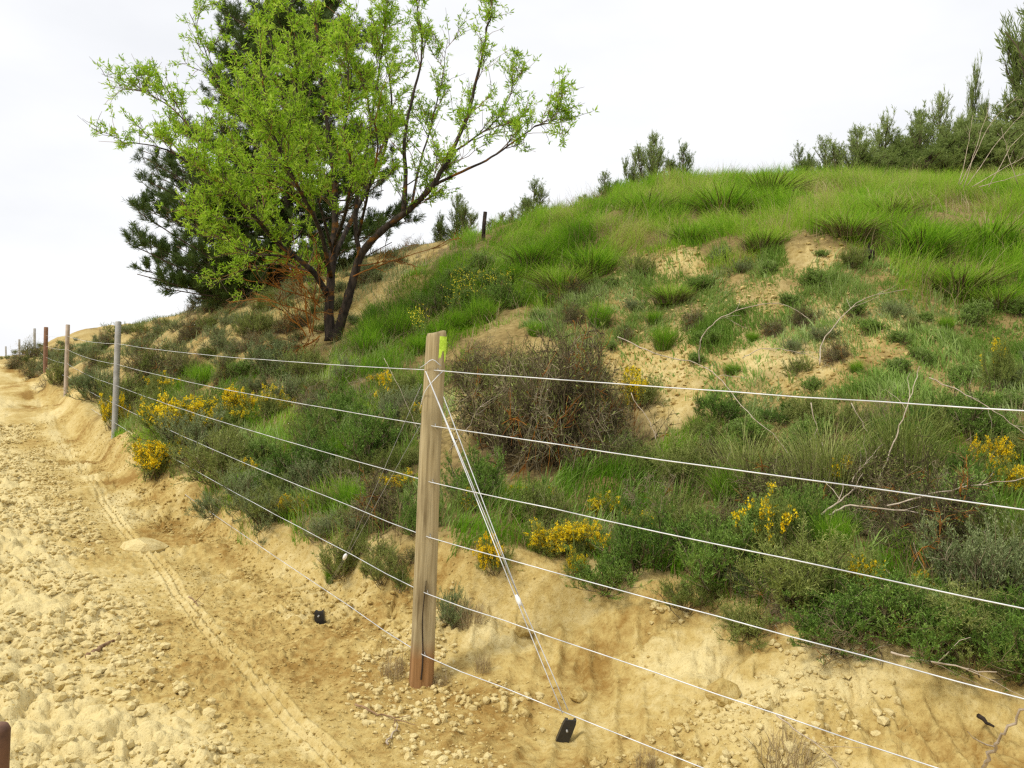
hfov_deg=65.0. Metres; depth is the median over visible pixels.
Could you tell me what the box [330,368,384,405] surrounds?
dead bush
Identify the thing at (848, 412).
olive shrub
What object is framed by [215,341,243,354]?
grey shrub
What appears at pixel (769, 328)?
dead bush
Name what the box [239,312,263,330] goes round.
olive shrub
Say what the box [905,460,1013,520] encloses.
leafy herb
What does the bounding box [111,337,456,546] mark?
hollow grass
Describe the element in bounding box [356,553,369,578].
olive shrub
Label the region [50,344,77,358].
olive shrub
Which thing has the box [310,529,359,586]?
olive shrub
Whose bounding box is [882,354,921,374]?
leafy herb
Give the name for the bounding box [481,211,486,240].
wooden pole
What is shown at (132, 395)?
olive shrub
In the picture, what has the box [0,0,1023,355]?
sky
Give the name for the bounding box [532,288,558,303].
leafy herb
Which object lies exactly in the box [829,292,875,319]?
leafy herb
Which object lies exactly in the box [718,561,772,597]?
grey shrub
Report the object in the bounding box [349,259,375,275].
grey shrub
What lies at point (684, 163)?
young pine
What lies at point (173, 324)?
grey shrub
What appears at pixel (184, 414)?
broom bush
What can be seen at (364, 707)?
twig
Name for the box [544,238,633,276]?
grass tussock
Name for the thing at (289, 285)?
grey shrub
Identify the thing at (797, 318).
dead bush
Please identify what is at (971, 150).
young pine
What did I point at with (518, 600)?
stay wire
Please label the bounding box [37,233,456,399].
dry grass
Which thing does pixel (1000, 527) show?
olive shrub
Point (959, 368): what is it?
leafy herb
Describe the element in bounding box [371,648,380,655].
stone
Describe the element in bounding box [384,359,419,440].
dead branch
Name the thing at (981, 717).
black stick
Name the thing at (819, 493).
evergreen shrub
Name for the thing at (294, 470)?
dead bush
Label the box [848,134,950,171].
young pine
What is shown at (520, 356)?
thorn bush
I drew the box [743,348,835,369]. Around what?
dead branch
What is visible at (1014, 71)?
young pine
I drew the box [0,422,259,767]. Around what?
clods
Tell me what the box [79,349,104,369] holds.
thorn bush
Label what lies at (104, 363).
olive shrub
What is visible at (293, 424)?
olive shrub
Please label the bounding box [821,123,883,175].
young pine
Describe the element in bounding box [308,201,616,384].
slope grass
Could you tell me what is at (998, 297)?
grass tussock
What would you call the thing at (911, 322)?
olive shrub
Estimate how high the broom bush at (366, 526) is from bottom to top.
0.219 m
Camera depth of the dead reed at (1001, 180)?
12.00 m
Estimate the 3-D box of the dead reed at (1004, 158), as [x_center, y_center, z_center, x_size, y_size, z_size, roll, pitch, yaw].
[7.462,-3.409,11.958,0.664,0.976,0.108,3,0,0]
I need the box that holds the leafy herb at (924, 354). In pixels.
[908,345,936,362]
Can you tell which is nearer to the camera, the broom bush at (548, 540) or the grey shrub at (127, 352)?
the broom bush at (548, 540)
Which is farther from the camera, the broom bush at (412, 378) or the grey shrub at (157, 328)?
the grey shrub at (157, 328)
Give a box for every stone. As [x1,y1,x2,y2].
[120,537,168,553]
[288,616,301,624]
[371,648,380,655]
[441,685,449,691]
[514,622,531,636]
[517,706,529,716]
[568,686,587,702]
[595,754,606,766]
[618,729,629,738]
[629,751,640,759]
[642,755,651,764]
[669,708,690,725]
[705,678,740,706]
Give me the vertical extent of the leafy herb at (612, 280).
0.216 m
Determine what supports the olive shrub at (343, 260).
on the ground at (934, 720)
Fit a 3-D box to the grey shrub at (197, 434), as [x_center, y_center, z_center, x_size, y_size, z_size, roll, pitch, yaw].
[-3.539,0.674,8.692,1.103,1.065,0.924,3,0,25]
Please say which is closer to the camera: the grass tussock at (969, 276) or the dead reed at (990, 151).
the grass tussock at (969, 276)
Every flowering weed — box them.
[406,304,427,334]
[408,307,429,336]
[441,275,460,314]
[450,268,462,296]
[451,274,471,313]
[466,269,485,303]
[477,270,494,303]
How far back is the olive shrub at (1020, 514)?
4.36 m
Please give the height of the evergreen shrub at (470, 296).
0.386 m
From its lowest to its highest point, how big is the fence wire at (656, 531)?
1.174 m
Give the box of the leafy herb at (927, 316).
[911,310,934,321]
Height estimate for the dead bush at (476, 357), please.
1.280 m
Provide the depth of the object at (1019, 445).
5.67 m
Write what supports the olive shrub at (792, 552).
on the ground at (934, 720)
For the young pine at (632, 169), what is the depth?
18.08 m
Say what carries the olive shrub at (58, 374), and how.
on the ground at (934, 720)
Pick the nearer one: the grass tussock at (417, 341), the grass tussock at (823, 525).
the grass tussock at (823, 525)
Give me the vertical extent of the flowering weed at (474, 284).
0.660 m
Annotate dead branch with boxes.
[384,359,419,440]
[449,394,500,450]
[617,336,792,458]
[631,393,658,445]
[698,301,810,362]
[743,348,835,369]
[776,715,869,767]
[811,403,825,448]
[819,286,906,364]
[821,475,861,515]
[829,504,976,528]
[852,438,881,481]
[880,366,919,477]
[887,473,1023,505]
[890,637,1023,696]
[929,377,1023,432]
[967,708,1023,767]
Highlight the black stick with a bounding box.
[976,713,994,726]
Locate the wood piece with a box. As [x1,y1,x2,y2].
[85,632,119,657]
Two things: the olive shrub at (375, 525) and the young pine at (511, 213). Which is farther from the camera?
the young pine at (511, 213)
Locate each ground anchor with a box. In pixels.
[314,610,325,623]
[556,718,575,742]
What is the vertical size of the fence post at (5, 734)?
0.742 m
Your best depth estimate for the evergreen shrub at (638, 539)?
4.67 m
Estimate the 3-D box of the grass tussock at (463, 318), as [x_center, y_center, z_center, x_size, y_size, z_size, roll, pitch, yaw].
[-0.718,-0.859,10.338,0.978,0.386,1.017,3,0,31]
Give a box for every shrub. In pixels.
[22,353,35,363]
[28,361,50,374]
[37,349,54,362]
[41,357,70,385]
[48,347,82,367]
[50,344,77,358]
[64,364,124,401]
[68,373,98,386]
[75,343,88,355]
[79,338,106,360]
[91,370,157,409]
[92,334,111,343]
[93,358,113,368]
[100,321,129,335]
[121,324,135,333]
[121,342,144,359]
[121,363,134,373]
[126,337,152,349]
[129,321,151,334]
[134,328,156,340]
[148,397,244,468]
[150,323,170,336]
[159,314,170,325]
[159,337,196,355]
[161,340,171,351]
[164,319,185,331]
[164,423,278,495]
[182,358,207,372]
[183,488,228,521]
[184,388,223,410]
[194,300,210,315]
[195,310,219,328]
[195,326,236,357]
[197,345,219,358]
[202,323,229,337]
[204,419,265,461]
[207,443,259,476]
[210,350,238,366]
[213,307,238,326]
[214,456,283,539]
[214,487,246,513]
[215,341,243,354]
[224,315,237,325]
[227,298,248,309]
[227,315,250,337]
[229,309,255,336]
[231,308,279,336]
[232,480,302,525]
[234,374,266,392]
[238,332,309,387]
[238,453,297,484]
[238,482,284,551]
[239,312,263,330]
[245,296,269,313]
[253,282,286,304]
[261,330,276,342]
[261,337,288,348]
[262,298,278,310]
[264,416,339,486]
[266,370,310,400]
[273,343,330,379]
[277,285,302,298]
[279,279,296,289]
[280,448,348,490]
[282,298,294,307]
[283,401,339,449]
[283,412,305,432]
[291,437,327,458]
[292,370,338,396]
[292,390,350,429]
[295,508,345,542]
[302,283,320,293]
[302,390,340,410]
[303,273,322,283]
[305,301,321,313]
[307,320,323,332]
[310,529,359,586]
[313,379,354,398]
[316,298,340,311]
[318,394,401,463]
[325,449,380,479]
[326,449,417,553]
[329,352,358,382]
[330,386,376,418]
[331,504,357,526]
[334,279,347,292]
[334,295,353,307]
[337,510,374,537]
[338,250,354,267]
[339,269,349,277]
[340,418,359,433]
[342,525,376,556]
[344,385,417,428]
[347,313,363,324]
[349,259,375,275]
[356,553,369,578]
[358,535,401,560]
[358,544,410,589]
[363,261,386,272]
[365,499,402,531]
[367,270,385,281]
[375,383,422,415]
[377,423,416,448]
[379,247,399,258]
[386,559,413,592]
[390,507,414,524]
[391,251,409,264]
[392,492,441,538]
[395,298,430,319]
[407,271,479,316]
[435,582,473,629]
[440,437,507,509]
[459,286,484,307]
[476,268,529,312]
[477,352,529,393]
[498,476,574,526]
[511,471,564,499]
[559,544,652,601]
[578,335,603,350]
[585,486,693,574]
[615,438,663,485]
[618,249,657,275]
[621,298,646,310]
[635,481,707,543]
[642,568,734,617]
[655,499,758,594]
[673,286,694,301]
[692,381,747,425]
[709,244,732,260]
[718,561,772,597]
[720,255,752,277]
[727,513,890,615]
[752,470,803,503]
[755,396,799,426]
[757,483,842,547]
[759,483,843,523]
[767,587,922,664]
[769,435,809,472]
[774,540,828,571]
[779,336,808,354]
[780,352,816,376]
[797,551,960,643]
[805,322,843,341]
[815,495,891,537]
[828,395,882,433]
[834,243,871,267]
[837,583,986,667]
[868,390,954,454]
[871,526,922,553]
[878,300,912,319]
[901,314,922,328]
[905,610,1023,683]
[907,361,1005,442]
[913,500,1023,601]
[921,438,1001,490]
[936,588,976,630]
[937,500,1023,558]
[948,541,1023,590]
[953,494,1012,529]
[955,602,1023,691]
[960,576,1023,620]
[971,576,1023,633]
[996,498,1023,545]
[1010,363,1023,385]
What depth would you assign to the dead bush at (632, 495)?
5.70 m
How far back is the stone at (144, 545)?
6.50 m
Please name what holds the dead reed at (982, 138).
on the ground at (934, 720)
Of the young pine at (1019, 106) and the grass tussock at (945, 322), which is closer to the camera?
the grass tussock at (945, 322)
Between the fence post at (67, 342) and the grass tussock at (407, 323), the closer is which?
the grass tussock at (407, 323)
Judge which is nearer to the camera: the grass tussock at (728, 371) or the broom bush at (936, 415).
the broom bush at (936, 415)
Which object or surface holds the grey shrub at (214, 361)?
on the ground at (934, 720)
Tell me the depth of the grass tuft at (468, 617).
4.55 m
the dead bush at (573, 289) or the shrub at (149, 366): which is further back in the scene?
the shrub at (149, 366)
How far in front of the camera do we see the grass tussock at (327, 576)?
5.57 m
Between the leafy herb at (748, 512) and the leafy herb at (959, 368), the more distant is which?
the leafy herb at (959, 368)
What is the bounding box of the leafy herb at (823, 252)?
[811,248,831,255]
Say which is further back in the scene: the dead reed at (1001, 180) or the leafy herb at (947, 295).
the dead reed at (1001, 180)
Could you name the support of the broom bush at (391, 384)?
on the ground at (934, 720)
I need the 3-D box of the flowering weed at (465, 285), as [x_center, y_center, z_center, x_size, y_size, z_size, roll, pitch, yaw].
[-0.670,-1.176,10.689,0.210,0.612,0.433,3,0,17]
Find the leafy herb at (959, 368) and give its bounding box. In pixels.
[945,361,974,382]
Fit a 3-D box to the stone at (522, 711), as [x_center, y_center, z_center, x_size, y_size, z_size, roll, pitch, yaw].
[0.059,1.582,3.880,0.067,0.047,0.058,3,0,27]
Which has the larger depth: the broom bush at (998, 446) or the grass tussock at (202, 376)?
the grass tussock at (202, 376)
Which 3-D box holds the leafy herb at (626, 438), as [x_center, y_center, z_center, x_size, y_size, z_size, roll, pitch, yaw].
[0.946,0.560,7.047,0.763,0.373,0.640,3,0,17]
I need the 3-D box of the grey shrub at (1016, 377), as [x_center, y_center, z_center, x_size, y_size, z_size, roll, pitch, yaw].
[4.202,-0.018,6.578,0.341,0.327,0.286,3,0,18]
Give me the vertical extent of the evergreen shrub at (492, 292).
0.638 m
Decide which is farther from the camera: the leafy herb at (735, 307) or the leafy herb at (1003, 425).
the leafy herb at (735, 307)
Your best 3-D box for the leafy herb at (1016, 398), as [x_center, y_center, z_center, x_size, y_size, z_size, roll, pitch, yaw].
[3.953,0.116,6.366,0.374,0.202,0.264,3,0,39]
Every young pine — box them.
[430,209,452,241]
[441,191,478,237]
[486,218,499,229]
[498,207,516,222]
[511,177,550,219]
[591,168,622,196]
[622,150,639,182]
[630,130,671,183]
[663,138,699,176]
[785,140,818,174]
[802,134,840,171]
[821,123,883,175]
[843,149,911,174]
[844,142,960,173]
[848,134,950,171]
[868,104,910,154]
[885,153,972,176]
[887,114,937,171]
[900,100,942,151]
[908,132,1023,177]
[919,120,980,161]
[926,87,971,154]
[931,112,1009,171]
[964,51,992,124]
[971,2,1023,123]
[971,111,1023,147]
[971,120,1023,172]
[972,91,1023,136]
[974,125,1023,173]
[997,84,1023,131]
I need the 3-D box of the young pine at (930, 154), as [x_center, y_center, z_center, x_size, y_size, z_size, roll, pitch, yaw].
[9.954,-5.525,20.845,3.145,1.336,2.897,3,0,30]
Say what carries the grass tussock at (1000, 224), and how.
on the ground at (934, 720)
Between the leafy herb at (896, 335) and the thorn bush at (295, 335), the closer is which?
the leafy herb at (896, 335)
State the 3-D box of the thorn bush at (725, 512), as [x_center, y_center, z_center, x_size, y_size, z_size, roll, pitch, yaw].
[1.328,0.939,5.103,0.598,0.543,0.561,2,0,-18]
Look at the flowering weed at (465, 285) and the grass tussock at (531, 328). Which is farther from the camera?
the flowering weed at (465, 285)
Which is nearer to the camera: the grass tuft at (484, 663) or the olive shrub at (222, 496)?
the grass tuft at (484, 663)
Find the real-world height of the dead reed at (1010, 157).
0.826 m
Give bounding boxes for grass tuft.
[377,647,407,681]
[430,664,455,687]
[455,590,495,629]
[472,648,493,674]
[630,741,663,767]
[740,718,838,767]
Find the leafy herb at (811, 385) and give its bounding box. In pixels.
[795,374,827,393]
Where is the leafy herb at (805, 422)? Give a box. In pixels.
[778,413,832,452]
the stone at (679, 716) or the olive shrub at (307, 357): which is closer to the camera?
the stone at (679, 716)
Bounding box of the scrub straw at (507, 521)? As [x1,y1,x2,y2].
[119,323,1023,658]
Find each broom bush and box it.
[95,384,134,430]
[116,382,222,444]
[124,419,199,481]
[130,338,175,379]
[134,369,180,401]
[139,386,180,410]
[168,408,224,432]
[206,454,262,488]
[212,379,266,415]
[212,403,263,428]
[216,355,235,378]
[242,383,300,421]
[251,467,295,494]
[274,489,308,518]
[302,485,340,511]
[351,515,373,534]
[364,371,386,381]
[368,367,416,405]
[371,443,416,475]
[373,464,417,492]
[382,400,421,433]
[397,371,423,392]
[401,443,419,466]
[442,487,477,515]
[470,530,522,576]
[502,483,530,496]
[509,512,591,560]
[531,335,605,374]
[560,544,591,581]
[563,512,611,558]
[578,489,631,516]
[601,506,656,545]
[618,362,669,411]
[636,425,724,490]
[671,499,721,532]
[683,410,725,442]
[710,594,792,651]
[718,476,841,572]
[780,382,853,432]
[789,450,869,502]
[838,545,891,591]
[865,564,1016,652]
[894,381,960,445]
[908,567,960,590]
[965,429,1023,468]
[971,330,1023,390]
[981,447,1023,496]
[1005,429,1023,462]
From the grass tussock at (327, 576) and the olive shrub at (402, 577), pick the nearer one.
the olive shrub at (402, 577)
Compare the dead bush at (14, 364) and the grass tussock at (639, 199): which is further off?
the dead bush at (14, 364)
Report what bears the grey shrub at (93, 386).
on the ground at (934, 720)
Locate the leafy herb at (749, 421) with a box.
[702,409,783,449]
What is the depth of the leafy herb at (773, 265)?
8.95 m
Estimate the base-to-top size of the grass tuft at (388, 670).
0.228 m
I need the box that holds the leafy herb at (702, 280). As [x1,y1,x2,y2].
[684,272,721,290]
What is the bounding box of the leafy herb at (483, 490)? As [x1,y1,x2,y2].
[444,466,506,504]
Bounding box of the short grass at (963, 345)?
[518,239,1023,420]
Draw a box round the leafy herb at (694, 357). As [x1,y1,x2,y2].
[687,350,707,365]
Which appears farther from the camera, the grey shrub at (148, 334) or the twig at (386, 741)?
the grey shrub at (148, 334)
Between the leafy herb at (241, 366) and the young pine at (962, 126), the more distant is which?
the young pine at (962, 126)
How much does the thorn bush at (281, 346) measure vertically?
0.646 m
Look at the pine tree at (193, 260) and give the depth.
15.72 m
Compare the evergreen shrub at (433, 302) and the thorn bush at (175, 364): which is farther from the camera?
the thorn bush at (175, 364)
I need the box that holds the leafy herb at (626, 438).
[588,428,660,459]
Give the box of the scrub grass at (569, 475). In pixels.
[442,381,1023,654]
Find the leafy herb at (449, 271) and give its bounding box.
[435,261,480,286]
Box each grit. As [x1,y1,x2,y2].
[0,416,876,767]
[604,233,947,418]
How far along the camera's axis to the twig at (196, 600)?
5.29 m
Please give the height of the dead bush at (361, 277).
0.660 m
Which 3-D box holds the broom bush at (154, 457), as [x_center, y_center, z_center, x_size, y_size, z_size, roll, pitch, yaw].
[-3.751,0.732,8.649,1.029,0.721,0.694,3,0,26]
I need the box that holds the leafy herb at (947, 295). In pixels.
[942,288,975,300]
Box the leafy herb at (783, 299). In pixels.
[777,289,802,305]
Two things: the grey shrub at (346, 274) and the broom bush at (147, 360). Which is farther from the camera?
the grey shrub at (346, 274)
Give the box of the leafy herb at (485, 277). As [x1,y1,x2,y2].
[470,269,506,287]
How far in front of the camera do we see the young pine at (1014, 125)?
21.40 m
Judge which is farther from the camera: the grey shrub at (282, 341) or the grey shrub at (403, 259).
the grey shrub at (403, 259)
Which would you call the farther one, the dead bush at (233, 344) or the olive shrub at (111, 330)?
the olive shrub at (111, 330)
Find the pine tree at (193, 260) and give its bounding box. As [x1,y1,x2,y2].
[120,0,425,313]
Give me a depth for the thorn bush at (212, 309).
16.22 m
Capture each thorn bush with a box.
[10,335,50,361]
[14,356,40,377]
[22,369,42,380]
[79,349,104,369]
[86,346,113,368]
[152,338,201,379]
[200,300,222,314]
[268,335,296,353]
[285,328,308,341]
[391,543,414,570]
[443,327,572,459]
[464,323,627,414]
[557,341,637,418]
[587,422,653,472]
[686,425,746,471]
[688,495,743,538]
[703,425,875,521]
[803,425,857,460]
[807,421,979,514]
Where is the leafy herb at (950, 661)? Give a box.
[931,654,963,670]
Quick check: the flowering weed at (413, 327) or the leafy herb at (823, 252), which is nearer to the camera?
the leafy herb at (823, 252)
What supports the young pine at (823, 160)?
on the ground at (934, 720)
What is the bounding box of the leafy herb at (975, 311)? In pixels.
[953,296,993,325]
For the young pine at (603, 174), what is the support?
on the ground at (934, 720)
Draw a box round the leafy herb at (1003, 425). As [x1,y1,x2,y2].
[967,410,1023,446]
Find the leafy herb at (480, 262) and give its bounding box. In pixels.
[459,247,498,271]
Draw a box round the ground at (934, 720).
[0,186,1023,767]
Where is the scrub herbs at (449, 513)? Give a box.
[115,331,1023,646]
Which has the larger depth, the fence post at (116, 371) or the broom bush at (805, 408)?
the fence post at (116, 371)
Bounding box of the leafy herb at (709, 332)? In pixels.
[689,325,727,346]
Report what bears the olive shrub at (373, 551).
on the ground at (934, 720)
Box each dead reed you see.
[958,117,972,183]
[960,96,1019,184]
[963,104,990,186]
[968,109,1023,184]
[972,152,1023,186]
[979,173,1023,186]
[989,133,1023,185]
[998,128,1017,183]
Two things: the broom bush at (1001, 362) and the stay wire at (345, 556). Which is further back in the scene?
the broom bush at (1001, 362)
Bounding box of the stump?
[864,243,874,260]
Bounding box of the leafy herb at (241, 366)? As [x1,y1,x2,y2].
[227,356,257,378]
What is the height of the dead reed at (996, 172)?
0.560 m
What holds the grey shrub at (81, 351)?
on the ground at (934, 720)
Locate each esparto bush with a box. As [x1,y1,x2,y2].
[696,412,802,504]
[745,401,908,505]
[835,390,980,491]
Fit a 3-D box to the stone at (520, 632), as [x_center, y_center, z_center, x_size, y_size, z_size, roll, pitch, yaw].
[0.065,1.393,4.543,0.099,0.098,0.078,2,0,-27]
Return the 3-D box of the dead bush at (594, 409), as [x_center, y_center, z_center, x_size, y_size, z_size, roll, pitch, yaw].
[0.628,0.361,7.232,2.009,2.702,1.511,3,0,5]
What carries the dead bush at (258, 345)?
on the ground at (934, 720)
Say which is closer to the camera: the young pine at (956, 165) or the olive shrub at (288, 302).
the olive shrub at (288, 302)
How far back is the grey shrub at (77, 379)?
14.88 m
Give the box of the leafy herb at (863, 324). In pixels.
[854,316,891,334]
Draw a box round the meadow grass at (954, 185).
[483,161,1023,315]
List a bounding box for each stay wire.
[321,384,421,595]
[419,359,567,712]
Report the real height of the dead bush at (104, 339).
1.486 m
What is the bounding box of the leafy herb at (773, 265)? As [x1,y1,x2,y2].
[753,257,779,273]
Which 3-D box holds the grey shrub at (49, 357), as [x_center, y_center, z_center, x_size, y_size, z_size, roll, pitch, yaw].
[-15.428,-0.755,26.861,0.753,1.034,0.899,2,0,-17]
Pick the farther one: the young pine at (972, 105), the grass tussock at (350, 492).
the young pine at (972, 105)
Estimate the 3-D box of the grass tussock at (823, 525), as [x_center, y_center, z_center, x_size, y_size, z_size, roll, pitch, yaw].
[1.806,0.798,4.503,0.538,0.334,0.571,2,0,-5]
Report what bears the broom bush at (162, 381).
on the ground at (934, 720)
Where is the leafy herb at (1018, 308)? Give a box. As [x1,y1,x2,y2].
[999,295,1023,317]
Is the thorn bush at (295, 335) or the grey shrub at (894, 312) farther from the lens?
the thorn bush at (295, 335)
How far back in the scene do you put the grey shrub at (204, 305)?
16.50 m
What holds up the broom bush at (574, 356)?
on the ground at (934, 720)
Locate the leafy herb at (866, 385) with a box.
[857,379,874,392]
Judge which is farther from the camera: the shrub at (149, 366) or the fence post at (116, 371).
the shrub at (149, 366)
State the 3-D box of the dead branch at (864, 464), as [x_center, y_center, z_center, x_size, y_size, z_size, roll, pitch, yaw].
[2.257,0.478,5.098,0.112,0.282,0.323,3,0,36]
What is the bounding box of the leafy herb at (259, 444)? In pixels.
[239,433,283,461]
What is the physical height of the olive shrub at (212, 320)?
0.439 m
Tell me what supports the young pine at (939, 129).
on the ground at (934, 720)
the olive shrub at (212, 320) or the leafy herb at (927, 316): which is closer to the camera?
the leafy herb at (927, 316)
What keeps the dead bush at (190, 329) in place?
on the ground at (934, 720)
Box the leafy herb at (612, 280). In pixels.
[599,275,618,287]
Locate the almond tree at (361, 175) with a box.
[78,0,598,359]
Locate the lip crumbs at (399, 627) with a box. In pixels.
[117,434,412,652]
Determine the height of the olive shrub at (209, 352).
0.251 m
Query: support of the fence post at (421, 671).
on the ground at (934, 720)
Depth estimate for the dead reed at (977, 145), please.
12.00 m
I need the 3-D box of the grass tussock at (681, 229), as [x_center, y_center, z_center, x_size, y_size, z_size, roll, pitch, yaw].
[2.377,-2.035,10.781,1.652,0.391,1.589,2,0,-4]
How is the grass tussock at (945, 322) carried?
on the ground at (934, 720)
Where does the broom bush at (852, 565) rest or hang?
on the ground at (934, 720)
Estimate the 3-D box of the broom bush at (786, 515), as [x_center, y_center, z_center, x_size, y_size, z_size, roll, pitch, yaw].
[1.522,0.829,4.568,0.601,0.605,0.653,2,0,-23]
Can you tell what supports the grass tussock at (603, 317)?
on the ground at (934, 720)
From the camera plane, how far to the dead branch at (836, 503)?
4.76 m
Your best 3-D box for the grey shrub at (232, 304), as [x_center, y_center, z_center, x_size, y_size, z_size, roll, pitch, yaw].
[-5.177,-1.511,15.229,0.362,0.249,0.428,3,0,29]
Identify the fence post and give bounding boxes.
[0,721,10,767]
[33,328,35,350]
[43,327,47,372]
[63,324,69,396]
[111,321,121,438]
[409,330,446,688]
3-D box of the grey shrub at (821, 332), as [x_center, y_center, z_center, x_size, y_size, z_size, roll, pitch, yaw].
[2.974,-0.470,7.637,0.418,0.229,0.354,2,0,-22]
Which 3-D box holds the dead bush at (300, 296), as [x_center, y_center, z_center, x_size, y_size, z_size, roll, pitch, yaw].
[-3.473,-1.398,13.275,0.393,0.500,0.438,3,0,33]
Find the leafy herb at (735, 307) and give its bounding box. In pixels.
[720,302,751,315]
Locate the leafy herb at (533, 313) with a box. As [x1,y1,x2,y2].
[528,307,546,320]
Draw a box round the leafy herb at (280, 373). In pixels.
[272,364,293,379]
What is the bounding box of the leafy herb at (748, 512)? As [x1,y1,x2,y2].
[724,492,790,551]
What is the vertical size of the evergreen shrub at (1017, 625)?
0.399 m
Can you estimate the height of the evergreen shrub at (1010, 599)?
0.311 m
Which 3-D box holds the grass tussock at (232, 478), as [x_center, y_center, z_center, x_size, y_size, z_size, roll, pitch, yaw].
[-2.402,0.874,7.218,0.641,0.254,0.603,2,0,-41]
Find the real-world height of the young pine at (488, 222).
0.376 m
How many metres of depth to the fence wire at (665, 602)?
3.06 m
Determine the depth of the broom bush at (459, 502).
5.57 m
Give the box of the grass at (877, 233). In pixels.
[299,164,1022,375]
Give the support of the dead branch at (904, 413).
on the ground at (934, 720)
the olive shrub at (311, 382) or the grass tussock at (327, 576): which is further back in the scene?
the olive shrub at (311, 382)
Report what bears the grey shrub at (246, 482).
on the ground at (934, 720)
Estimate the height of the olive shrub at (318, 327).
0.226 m
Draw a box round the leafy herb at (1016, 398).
[994,388,1023,408]
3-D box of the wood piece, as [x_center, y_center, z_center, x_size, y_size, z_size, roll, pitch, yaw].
[-2.219,1.418,4.371,0.037,0.040,0.375,2,0,-2]
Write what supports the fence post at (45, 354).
on the ground at (934, 720)
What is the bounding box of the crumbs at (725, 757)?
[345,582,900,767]
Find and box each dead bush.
[2,348,36,368]
[30,367,53,392]
[49,340,75,356]
[77,363,96,376]
[95,330,114,350]
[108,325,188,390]
[124,335,143,350]
[136,315,165,338]
[171,309,210,342]
[174,298,200,319]
[174,373,201,399]
[187,341,205,361]
[209,349,236,391]
[227,338,243,353]
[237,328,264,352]
[245,337,274,360]
[267,287,286,307]
[271,318,289,335]
[271,452,306,485]
[277,311,306,335]
[288,309,314,330]
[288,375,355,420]
[289,290,309,305]
[304,503,336,548]
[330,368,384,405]
[330,461,383,495]
[355,267,372,288]
[380,249,398,268]
[396,395,418,425]
[401,235,421,251]
[444,327,500,390]
[445,296,636,482]
[467,337,567,401]
[490,273,679,460]
[546,270,590,306]
[559,297,590,329]
[571,369,647,463]
[614,324,634,346]
[620,461,689,517]
[678,301,704,333]
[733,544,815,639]
[751,577,811,639]
[758,315,786,338]
[779,298,824,330]
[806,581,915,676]
[817,334,853,369]
[833,421,1016,594]
[842,486,926,541]
[857,392,912,439]
[859,387,899,416]
[898,482,947,512]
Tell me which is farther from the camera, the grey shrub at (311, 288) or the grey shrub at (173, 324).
the grey shrub at (173, 324)
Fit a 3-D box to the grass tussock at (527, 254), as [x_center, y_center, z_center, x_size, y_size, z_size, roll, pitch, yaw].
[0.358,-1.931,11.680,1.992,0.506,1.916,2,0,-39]
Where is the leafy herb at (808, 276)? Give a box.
[791,265,833,288]
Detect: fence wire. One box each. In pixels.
[6,333,1023,411]
[16,346,1023,509]
[20,353,1023,608]
[67,376,1023,699]
[93,410,937,767]
[185,494,702,767]
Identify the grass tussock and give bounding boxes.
[181,361,219,386]
[217,472,253,492]
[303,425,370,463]
[318,568,335,583]
[323,474,383,510]
[332,324,394,357]
[345,310,402,343]
[374,298,425,340]
[402,332,448,354]
[413,318,460,334]
[423,275,460,295]
[435,306,477,330]
[455,290,513,326]
[481,234,570,268]
[488,257,535,285]
[512,259,629,293]
[517,318,549,336]
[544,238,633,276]
[581,297,628,327]
[598,185,691,216]
[639,280,709,304]
[639,309,669,324]
[642,320,684,349]
[646,217,728,244]
[653,173,790,215]
[678,457,762,505]
[708,160,840,196]
[720,361,744,374]
[727,224,809,250]
[745,330,761,342]
[796,206,913,240]
[797,499,877,553]
[846,358,865,373]
[851,189,952,217]
[851,443,882,466]
[860,211,998,257]
[886,252,1023,293]
[929,314,960,330]
[931,208,1023,249]
[949,280,1023,309]
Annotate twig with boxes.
[188,589,205,605]
[354,703,414,726]
[385,722,399,744]
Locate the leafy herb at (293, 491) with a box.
[274,484,321,498]
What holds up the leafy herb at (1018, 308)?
on the ground at (934, 720)
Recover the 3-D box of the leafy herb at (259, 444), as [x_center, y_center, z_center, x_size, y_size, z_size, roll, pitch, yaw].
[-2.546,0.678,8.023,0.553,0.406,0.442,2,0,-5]
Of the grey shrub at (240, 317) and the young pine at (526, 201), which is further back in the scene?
the young pine at (526, 201)
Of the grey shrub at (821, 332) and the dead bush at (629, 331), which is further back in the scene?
the dead bush at (629, 331)
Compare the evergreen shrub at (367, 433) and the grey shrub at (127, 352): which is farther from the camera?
the grey shrub at (127, 352)
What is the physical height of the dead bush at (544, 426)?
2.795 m
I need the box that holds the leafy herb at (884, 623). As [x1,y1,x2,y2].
[875,576,966,638]
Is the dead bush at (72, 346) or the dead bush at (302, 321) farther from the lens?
the dead bush at (72, 346)
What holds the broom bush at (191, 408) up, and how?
on the ground at (934, 720)
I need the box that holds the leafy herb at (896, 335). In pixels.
[882,327,915,344]
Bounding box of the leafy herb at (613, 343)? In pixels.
[601,337,626,350]
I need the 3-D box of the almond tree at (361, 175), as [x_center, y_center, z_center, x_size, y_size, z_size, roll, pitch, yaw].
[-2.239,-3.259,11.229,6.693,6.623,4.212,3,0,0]
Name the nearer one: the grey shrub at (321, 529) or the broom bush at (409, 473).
the grey shrub at (321, 529)
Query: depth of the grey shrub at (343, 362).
9.53 m

